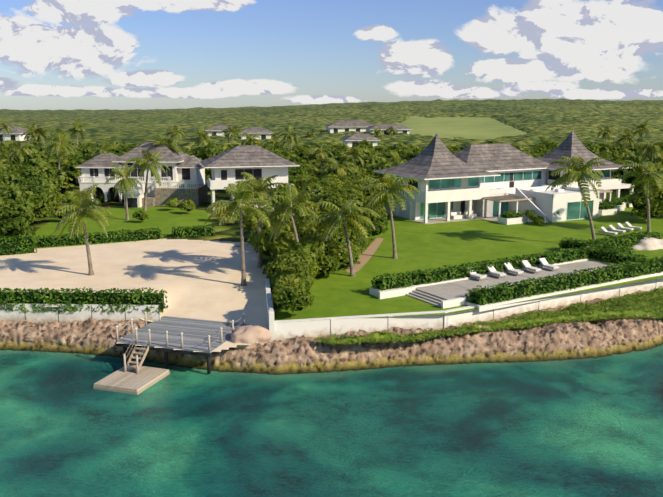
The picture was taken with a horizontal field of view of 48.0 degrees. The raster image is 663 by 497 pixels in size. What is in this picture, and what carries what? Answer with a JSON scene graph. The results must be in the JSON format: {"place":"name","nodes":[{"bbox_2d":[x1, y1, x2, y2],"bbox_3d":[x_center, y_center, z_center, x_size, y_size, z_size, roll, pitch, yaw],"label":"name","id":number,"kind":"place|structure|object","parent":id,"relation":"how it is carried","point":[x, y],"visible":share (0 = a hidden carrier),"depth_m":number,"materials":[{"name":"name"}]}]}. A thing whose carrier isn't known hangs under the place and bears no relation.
{"place":"outdoors","nodes":[
{"label":"outdoors","id":0,"kind":"place"},
{"bbox_2d":[32,206,211,248],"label":"lawn","id":1,"kind":"structure","parent":0,"point":[165,220],"depth_m":92.96,"materials":[{"name":"green plant"}]},
{"bbox_2d":[0,239,267,351],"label":"beach sand","id":2,"kind":"structure","parent":0,"point":[198,279],"depth_m":64.99,"materials":[{"name":"beige sand"}]},
{"bbox_2d":[0,344,662,496],"bbox_3d":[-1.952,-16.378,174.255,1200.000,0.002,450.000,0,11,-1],"label":"sea water","id":3,"kind":"structure","parent":0,"point":[590,427],"depth_m":40.43,"materials":[{"name":"teal liquid"}]},
{"bbox_2d":[93,364,169,394],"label":"floating platform","id":4,"kind":"structure","parent":3,"relation":"on","point":[130,381],"depth_m":47.13,"materials":[{"name":"beige wood"}]},
{"bbox_2d":[0,98,662,319],"bbox_3d":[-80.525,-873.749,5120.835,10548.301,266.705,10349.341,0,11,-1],"label":"ground terrain","id":5,"kind":"structure","parent":0,"point":[537,121],"depth_m":348.29,"materials":[{"name":"green plant"}]},
{"bbox_2d":[0,126,29,140],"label":"house","id":6,"kind":"structure","parent":5,"relation":"on","point":[16,133],"depth_m":249.93,"materials":[{"name":"white paint"}]},
{"bbox_2d":[0,164,60,234],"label":"tree leaves","id":7,"kind":"object","parent":5,"relation":"on","point":[24,190],"visible":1,"depth_m":88.07,"materials":[{"name":"green plant"}]},
{"bbox_2d":[76,142,207,207],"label":"house","id":8,"kind":"structure","parent":5,"relation":"on","point":[182,178],"depth_m":111.29,"materials":[{"name":"white paint"}]},
{"bbox_2d":[205,125,232,136],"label":"house","id":9,"kind":"structure","parent":5,"relation":"on","point":[216,130],"depth_m":265.84,"materials":[{"name":"white paint"}]},
{"bbox_2d":[200,145,299,209],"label":"house","id":10,"kind":"structure","parent":5,"relation":"on","point":[229,166],"depth_m":105.57,"materials":[{"name":"white paint"}]},
{"bbox_2d":[239,127,272,139],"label":"house","id":11,"kind":"structure","parent":5,"relation":"on","point":[263,133],"depth_m":252.49,"materials":[{"name":"white paint"}]},
{"bbox_2d":[242,163,378,259],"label":"tree leaves","id":12,"kind":"object","parent":5,"relation":"on","point":[301,180],"visible":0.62,"depth_m":86.29,"materials":[{"name":"green plant"}]},
{"bbox_2d":[0,197,662,313],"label":"hedges","id":13,"kind":"object","parent":5,"relation":"on","point":[612,250],"visible":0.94,"depth_m":61.59,"materials":[{"name":"green plant"}]},
{"bbox_2d":[0,139,662,191],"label":"tree leaves","id":14,"kind":"object","parent":5,"relation":"on","point":[69,173],"visible":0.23,"depth_m":144.32,"materials":[{"name":"green plant"}]},
{"bbox_2d":[0,177,662,311],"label":"shrubs","id":15,"kind":"object","parent":5,"relation":"on","point":[294,268],"visible":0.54,"depth_m":65.39,"materials":[{"name":"green plant"}]},
{"bbox_2d":[0,119,662,285],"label":"palms","id":16,"kind":"object","parent":5,"relation":"on","point":[244,191],"depth_m":72.82,"materials":[{"name":"green plant"}]},
{"bbox_2d":[324,120,371,132],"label":"house","id":17,"kind":"structure","parent":5,"relation":"on","point":[346,126],"depth_m":278.88,"materials":[{"name":"white paint"}]},
{"bbox_2d":[340,133,380,146],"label":"house","id":18,"kind":"structure","parent":5,"relation":"on","point":[352,140],"depth_m":219.08,"materials":[{"name":"white paint"}]},
{"bbox_2d":[363,124,411,134],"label":"house","id":19,"kind":"structure","parent":5,"relation":"on","point":[402,129],"depth_m":268.13,"materials":[{"name":"white paint"}]},
{"bbox_2d":[274,274,662,340],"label":"sea wall","id":20,"kind":"structure","parent":5,"relation":"on","point":[309,327],"depth_m":52.96,"materials":[{"name":"paint"}]},
{"bbox_2d":[0,290,662,374],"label":"rocky shoreline","id":21,"kind":"structure","parent":0,"point":[302,354],"depth_m":51.70,"materials":[{"name":"brown stone"}]},
{"bbox_2d":[0,303,159,323],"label":"sea wall","id":22,"kind":"structure","parent":21,"relation":"on","point":[52,316],"depth_m":54.88,"materials":[{"name":"paint"}]},
{"bbox_2d":[115,310,249,373],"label":"deck","id":23,"kind":"structure","parent":21,"relation":"on","point":[190,336],"depth_m":50.41,"materials":[{"name":"grey wood"}]},
{"bbox_2d":[230,325,271,348],"bbox_3d":[-5.459,5.852,50.703,2.972,1.355,2.324,0,11,-1],"label":"shore boulder","id":24,"kind":"object","parent":21,"relation":"on","point":[252,335],"visible":0.81,"depth_m":50.01,"materials":[{"name":"stone"}]},
{"bbox_2d":[265,278,274,341],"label":"side wall","id":25,"kind":"structure","parent":21,"relation":"on","point":[270,313],"depth_m":51.83,"materials":[{"name":"paint"}]},
{"bbox_2d":[311,286,662,344],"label":"shore weeds","id":26,"kind":"object","parent":21,"relation":"on","point":[642,305],"visible":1,"depth_m":54.56,"materials":[{"name":"green plant"}]},
{"bbox_2d":[0,0,662,109],"label":"sky","id":27,"kind":"structure","parent":0,"point":[55,54],"materials":[{"name":"blue"}]},
{"bbox_2d":[346,237,382,272],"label":"soil path","id":28,"kind":"structure","parent":0,"point":[365,256],"depth_m":73.15,"materials":[{"name":"brown soil"}]},
{"bbox_2d":[399,116,526,139],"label":"field grass","id":29,"kind":"structure","parent":0,"point":[480,128],"depth_m":305.90,"materials":[{"name":"green plant"}]},
{"bbox_2d":[274,191,662,320],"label":"lawn","id":30,"kind":"structure","parent":0,"point":[341,292],"depth_m":74.93,"materials":[{"name":"green plant"}]},
{"bbox_2d":[374,130,633,224],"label":"villa","id":31,"kind":"object","parent":30,"relation":"on","point":[491,182],"visible":0.81,"depth_m":96.57,"materials":[{"name":"white paint"}]},
{"bbox_2d":[598,227,617,235],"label":"lounge chair","id":32,"kind":"object","parent":30,"relation":"on","point":[604,230],"visible":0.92,"depth_m":84.04,"materials":[{"name":"fabric"}]},
{"bbox_2d":[607,225,625,233],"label":"lounge chair","id":33,"kind":"object","parent":30,"relation":"on","point":[612,228],"visible":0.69,"depth_m":85.30,"materials":[{"name":"fabric"}]},
{"bbox_2d":[615,223,633,231],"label":"lounge chair","id":34,"kind":"object","parent":30,"relation":"on","point":[623,227],"visible":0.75,"depth_m":86.69,"materials":[{"name":"fabric"}]},
{"bbox_2d":[625,222,641,230],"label":"lounge chair","id":35,"kind":"object","parent":30,"relation":"on","point":[628,224],"visible":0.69,"depth_m":87.52,"materials":[{"name":"fabric"}]},
{"bbox_2d":[624,169,662,211],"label":"tree leaves","id":36,"kind":"object","parent":30,"relation":"on","point":[639,200],"visible":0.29,"depth_m":90.89,"materials":[{"name":"green plant"}]},
{"bbox_2d":[630,237,662,249],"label":"boulder","id":37,"kind":"object","parent":30,"relation":"on","point":[649,243],"visible":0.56,"depth_m":75.97,"materials":[{"name":"stone"}]},
{"bbox_2d":[369,258,662,311],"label":"terrace","id":38,"kind":"structure","parent":0,"point":[446,294],"depth_m":58.73,"materials":[{"name":"concrete"}]},
{"bbox_2d":[468,267,486,280],"bbox_3d":[11.872,2.088,61.521,0.720,0.863,2.000,-7,13,-31],"label":"sun lounger","id":39,"kind":"object","parent":38,"relation":"on","point":[475,275],"visible":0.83,"depth_m":61.08,"materials":[{"name":"fabric"}]},
{"bbox_2d":[486,264,506,278],"bbox_3d":[13.700,1.920,62.375,0.720,0.863,2.000,-7,13,-31],"label":"sun lounger","id":40,"kind":"object","parent":38,"relation":"on","point":[492,271],"visible":0.77,"depth_m":62.19,"materials":[{"name":"fabric"}]},
{"bbox_2d":[503,262,523,275],"bbox_3d":[15.389,1.748,63.249,0.720,0.863,2.000,-7,13,-31],"label":"sun lounger","id":41,"kind":"object","parent":38,"relation":"on","point":[509,267],"visible":0.83,"depth_m":63.23,"materials":[{"name":"fabric"}]},
{"bbox_2d":[520,260,541,273],"bbox_3d":[17.123,1.572,64.147,0.720,0.863,2.000,-7,13,-31],"label":"sun lounger","id":42,"kind":"object","parent":38,"relation":"on","point":[526,265],"visible":0.83,"depth_m":64.17,"materials":[{"name":"fabric"}]},
{"bbox_2d":[538,258,558,271],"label":"sun lounger","id":43,"kind":"object","parent":38,"relation":"on","point":[544,262],"visible":0.9,"depth_m":65.15,"materials":[{"name":"fabric"}]}
]}

